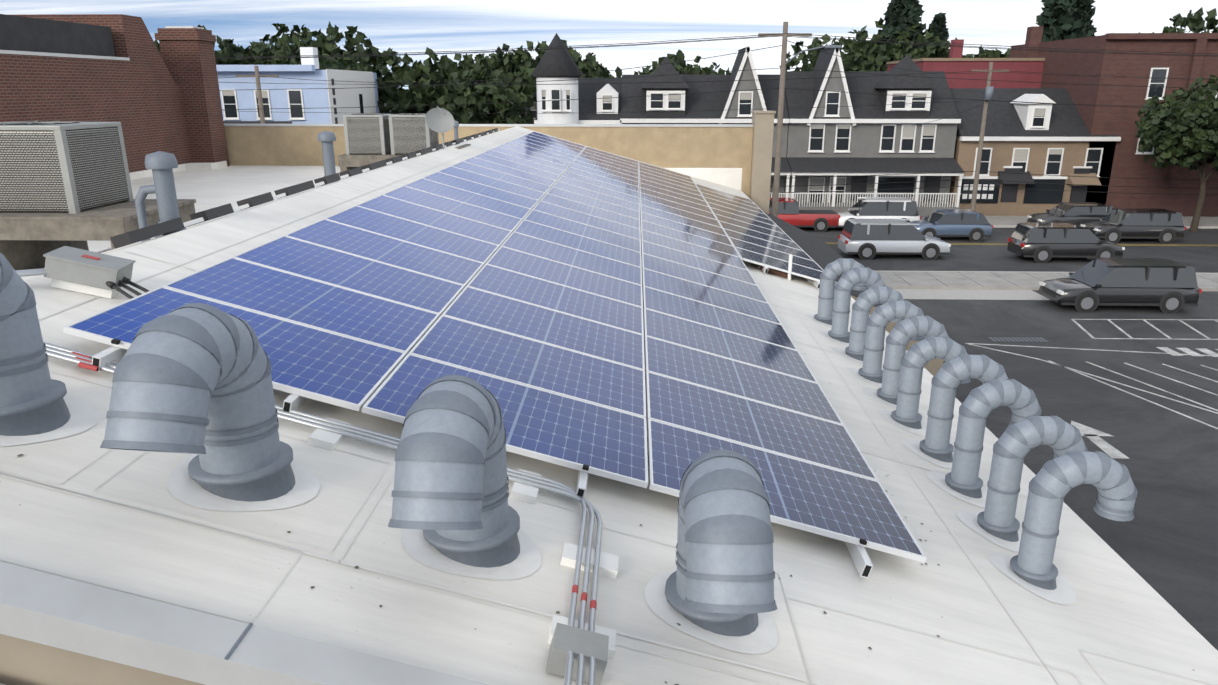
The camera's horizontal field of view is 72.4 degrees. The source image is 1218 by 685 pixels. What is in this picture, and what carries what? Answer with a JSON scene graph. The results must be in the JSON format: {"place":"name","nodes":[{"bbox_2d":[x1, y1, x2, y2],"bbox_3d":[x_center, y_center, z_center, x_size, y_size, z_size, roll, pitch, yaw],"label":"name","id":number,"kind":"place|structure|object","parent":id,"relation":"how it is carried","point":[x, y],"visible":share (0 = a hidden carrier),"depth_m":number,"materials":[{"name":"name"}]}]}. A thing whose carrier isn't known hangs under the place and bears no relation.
{"place":"outdoors","nodes":[
{"label":"outdoors","id":0,"kind":"place"},
{"bbox_2d":[110,106,792,279],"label":"rooftop fixtures","id":1,"kind":"object","parent":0,"point":[161,164],"visible":0.98,"depth_m":8.46,"materials":[{"name":"grey metal"}]},
{"bbox_2d":[532,33,621,123],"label":"white house","id":2,"kind":"structure","parent":0,"point":[554,63],"depth_m":53.15,"materials":[{"name":"white wood"}]},
{"bbox_2d":[0,129,1212,684],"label":"roof seams","id":3,"kind":"object","parent":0,"point":[356,567],"visible":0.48,"depth_m":3.69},
{"bbox_2d":[0,0,1217,89],"label":"sky","id":4,"kind":"structure","parent":0,"point":[404,26],"materials":[{"name":"white"}]},
{"bbox_2d":[620,46,790,197],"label":"grey house","id":5,"kind":"structure","parent":0,"point":[688,108],"depth_m":54.27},
{"bbox_2d":[385,103,1217,650],"bbox_3d":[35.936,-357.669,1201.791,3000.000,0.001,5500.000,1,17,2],"label":"ground","id":6,"kind":"structure","parent":0,"point":[1163,543],"depth_m":23.96,"materials":[{"name":"grey asphalt"}]},
{"bbox_2d":[0,14,228,172],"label":"brick building","id":7,"kind":"structure","parent":6,"relation":"on","point":[108,68],"depth_m":23.92,"materials":[{"name":"red brick"}]},
{"bbox_2d":[216,47,378,123],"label":"blue house","id":8,"kind":"structure","parent":6,"relation":"on","point":[240,96],"depth_m":54.88,"materials":[{"name":"paint"}]},
{"bbox_2d":[224,111,775,213],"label":"parapet wall","id":9,"kind":"structure","parent":6,"relation":"on","point":[747,148],"depth_m":28.16,"materials":[{"name":"beige paint"}]},
{"bbox_2d":[471,80,530,123],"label":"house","id":10,"kind":"structure","parent":6,"relation":"on","point":[476,82],"depth_m":66.14,"materials":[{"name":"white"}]},
{"bbox_2d":[513,87,536,123],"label":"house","id":11,"kind":"structure","parent":6,"relation":"on","point":[532,110],"depth_m":75.48,"materials":[{"name":"grey"}]},
{"bbox_2d":[0,126,1217,684],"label":"roof","id":12,"kind":"structure","parent":6,"relation":"on","point":[1118,608],"depth_m":4.31,"materials":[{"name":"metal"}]},
{"bbox_2d":[0,253,70,435],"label":"vent","id":13,"kind":"object","parent":12,"relation":"on","point":[32,395],"visible":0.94,"depth_m":3.82,"materials":[{"name":"grey metal"}]},
{"bbox_2d":[0,199,195,269],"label":"platform","id":14,"kind":"structure","parent":12,"relation":"on","point":[28,240],"depth_m":8.72,"materials":[{"name":"beige concrete"}]},
{"bbox_2d":[0,121,133,213],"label":"air conditioning unit","id":15,"kind":"object","parent":14,"relation":"on","point":[72,167],"visible":1,"depth_m":8.83,"materials":[{"name":"grey metal"}]},
{"bbox_2d":[100,303,294,501],"bbox_3d":[-1.765,0.385,3.666,0.491,1.105,0.995,1,17,2],"label":"vent","id":16,"kind":"object","parent":12,"relation":"on","point":[193,378],"visible":0.96,"depth_m":3.48,"materials":[{"name":"grey metal"}]},
{"bbox_2d":[0,561,488,684],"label":"parapet wall","id":17,"kind":"structure","parent":12,"relation":"attached to","point":[57,630],"depth_m":2.91,"materials":[{"name":"beige paint"}]},
{"bbox_2d":[0,246,618,684],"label":"electrical conduit","id":18,"kind":"object","parent":12,"relation":"on","point":[580,652],"visible":0.75,"depth_m":4.52,"materials":[{"name":"galvanised steel"},{"name":"grey metal"},{"name":"red plastic"}]},
{"bbox_2d":[338,144,470,171],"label":"platform","id":19,"kind":"structure","parent":12,"relation":"on","point":[346,162],"depth_m":18.12,"materials":[{"name":"beige concrete"}]},
{"bbox_2d":[343,113,392,154],"bbox_3d":[-5.334,-4.662,18.594,0.870,0.862,0.870,1,17,2],"label":"air conditioning unit","id":20,"kind":"object","parent":19,"relation":"on","point":[366,134],"visible":0.85,"depth_m":18.21,"materials":[{"name":"grey metal"}]},
{"bbox_2d":[388,113,438,154],"bbox_3d":[-4.334,-4.653,18.564,0.870,0.862,0.870,1,17,2],"label":"air conditioning unit","id":21,"kind":"object","parent":19,"relation":"on","point":[409,132],"visible":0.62,"depth_m":18.16,"materials":[{"name":"grey metal"}]},
{"bbox_2d":[388,375,519,567],"bbox_3d":[-0.668,0.697,3.693,0.491,1.105,0.997,1,17,2],"label":"vent","id":22,"kind":"object","parent":12,"relation":"on","point":[450,494],"visible":0.94,"depth_m":3.36,"materials":[{"name":"grey metal"}]},
{"bbox_2d":[63,131,925,577],"bbox_3d":[0.564,-2.383,15.539,6.802,0.160,22.802,15,17,-3],"label":"solar array","id":23,"kind":"object","parent":12,"relation":"on","point":[523,283],"visible":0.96,"depth_m":6.95,"materials":[{"name":"blue glass"}]},
{"bbox_2d":[0,314,1074,653],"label":"pipe flashings","id":24,"kind":"object","parent":12,"relation":"on","point":[188,490],"visible":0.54,"depth_m":3.97,"materials":[{"name":"white rubber"}]},
{"bbox_2d":[665,449,776,636],"bbox_3d":[0.496,1.027,3.724,0.491,1.105,0.997,1,17,2],"label":"vent","id":25,"kind":"object","parent":12,"relation":"on","point":[720,579],"visible":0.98,"depth_m":3.35,"materials":[{"name":"grey metal"}]},
{"bbox_2d":[814,258,867,324],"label":"vent","id":26,"kind":"object","parent":12,"relation":"on","point":[832,272],"visible":0.71,"depth_m":11.11,"materials":[{"name":"grey metal"}]},
{"bbox_2d":[828,267,884,342],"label":"vent","id":27,"kind":"object","parent":12,"relation":"on","point":[848,281],"visible":0.75,"depth_m":10.33,"materials":[{"name":"grey metal"}]},
{"bbox_2d":[845,286,903,360],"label":"vent","id":28,"kind":"object","parent":12,"relation":"on","point":[865,302],"visible":0.67,"depth_m":9.66,"materials":[{"name":"grey metal"}]},
{"bbox_2d":[858,300,924,382],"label":"vent","id":29,"kind":"object","parent":12,"relation":"on","point":[881,317],"visible":0.65,"depth_m":8.90,"materials":[{"name":"grey metal"}]},
{"bbox_2d":[877,316,949,404],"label":"vent","id":30,"kind":"object","parent":12,"relation":"on","point":[901,335],"visible":0.71,"depth_m":8.27,"materials":[{"name":"grey metal"}]},
{"bbox_2d":[891,337,970,428],"bbox_3d":[3.006,0.456,7.812,0.708,1.056,0.340,1,17,2],"label":"vent","id":31,"kind":"object","parent":12,"relation":"on","point":[917,357],"visible":0.75,"depth_m":7.68,"materials":[{"name":"grey metal"}]},
{"bbox_2d":[919,354,1007,462],"bbox_3d":[3.026,0.632,7.133,0.706,1.114,0.340,1,17,2],"label":"vent","id":32,"kind":"object","parent":12,"relation":"on","point":[949,377],"visible":0.65,"depth_m":7.00,"materials":[{"name":"grey metal"}]},
{"bbox_2d":[945,379,1041,497],"bbox_3d":[2.993,0.826,6.502,0.705,1.112,0.340,1,17,2],"label":"vent","id":33,"kind":"object","parent":12,"relation":"on","point":[983,401],"visible":0.75,"depth_m":6.38,"materials":[{"name":"grey metal"}]},
{"bbox_2d":[977,416,1088,541],"bbox_3d":[2.977,1.030,5.885,0.708,1.081,0.340,1,17,2],"label":"vent","id":34,"kind":"object","parent":12,"relation":"on","point":[1015,444],"visible":0.75,"depth_m":5.76,"materials":[{"name":"grey metal"}]},
{"bbox_2d":[1010,451,1137,589],"bbox_3d":[2.938,1.200,5.311,0.708,1.090,0.340,1,17,2],"label":"vent","id":35,"kind":"object","parent":12,"relation":"on","point":[1053,482],"visible":0.98,"depth_m":5.17,"materials":[{"name":"grey metal"}]},
{"bbox_2d":[154,0,1217,231],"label":"trees","id":36,"kind":"object","parent":6,"relation":"on","point":[1185,135],"visible":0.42,"depth_m":66.42,"materials":[{"name":"green plant"}]},
{"bbox_2d":[215,22,1217,217],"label":"poles","id":37,"kind":"object","parent":6,"relation":"on","point":[785,34],"visible":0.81,"depth_m":35.74,"materials":[{"name":"brown wood"}]},
{"bbox_2d":[769,198,839,231],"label":"red pickup","id":38,"kind":"object","parent":6,"relation":"on","point":[790,212],"visible":0.48,"depth_m":49.48,"materials":[{"name":"red paint"}]},
{"bbox_2d":[838,197,920,226],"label":"white suv","id":39,"kind":"object","parent":6,"relation":"on","point":[884,208],"visible":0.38,"depth_m":49.30,"materials":[{"name":"white paint"}]},
{"bbox_2d":[838,219,950,259],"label":"silver suv","id":40,"kind":"object","parent":6,"relation":"on","point":[866,239],"visible":0.96,"depth_m":41.36,"materials":[{"name":"grey paint"}]},
{"bbox_2d":[908,209,992,241],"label":"blue car","id":41,"kind":"object","parent":6,"relation":"on","point":[973,226],"visible":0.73,"depth_m":46.30,"materials":[{"name":"blue paint"}]},
{"bbox_2d":[886,26,1044,87],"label":"maroon building","id":42,"kind":"structure","parent":6,"relation":"on","point":[1028,62],"depth_m":60.50,"materials":[{"name":"brick"}]},
{"bbox_2d":[948,88,1120,215],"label":"tan house","id":43,"kind":"structure","parent":6,"relation":"on","point":[1043,140],"depth_m":54.60,"materials":[{"name":"beige brick"}]},
{"bbox_2d":[873,216,1217,299],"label":"sidewalks","id":44,"kind":"structure","parent":6,"relation":"on","point":[992,285],"depth_m":36.31,"materials":[{"name":"concrete"}]},
{"bbox_2d":[1007,222,1124,262],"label":"black car","id":45,"kind":"object","parent":6,"relation":"on","point":[1042,242],"visible":0.88,"depth_m":40.59,"materials":[{"name":"black paint"}]},
{"bbox_2d":[1027,202,1114,225],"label":"dark car","id":46,"kind":"object","parent":6,"relation":"on","point":[1080,213],"visible":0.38,"depth_m":49.04,"materials":[{"name":"grey paint"}]},
{"bbox_2d":[949,243,1217,458],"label":"road markings","id":47,"kind":"object","parent":6,"relation":"on","point":[1092,434],"visible":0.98,"depth_m":26.74,"materials":[{"name":"paint"}]},
{"bbox_2d":[1009,33,1217,216],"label":"brick building","id":48,"kind":"structure","parent":6,"relation":"on","point":[1126,159],"depth_m":53.83,"materials":[{"name":"red brick"}]},
{"bbox_2d":[1038,257,1201,312],"bbox_3d":[19.819,-2.244,32.421,5.220,1.840,2.280,1,17,2],"label":"black car","id":49,"kind":"object","parent":6,"relation":"on","point":[1165,285],"visible":1,"depth_m":31.55,"materials":[{"name":"black paint"}]},
{"bbox_2d":[1081,208,1185,243],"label":"dark car","id":50,"kind":"object","parent":6,"relation":"on","point":[1163,226],"visible":0.9,"depth_m":45.75,"materials":[{"name":"black paint"}]},
{"bbox_2d":[764,212,943,375],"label":"pent roof","id":51,"kind":"structure","parent":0,"point":[821,253],"depth_m":23.44,"materials":[{"name":"beige paint"}]},
{"bbox_2d":[784,48,964,218],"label":"grey house","id":52,"kind":"structure","parent":0,"point":[829,140],"depth_m":54.24,"materials":[{"name":"grey wood"}]}
]}

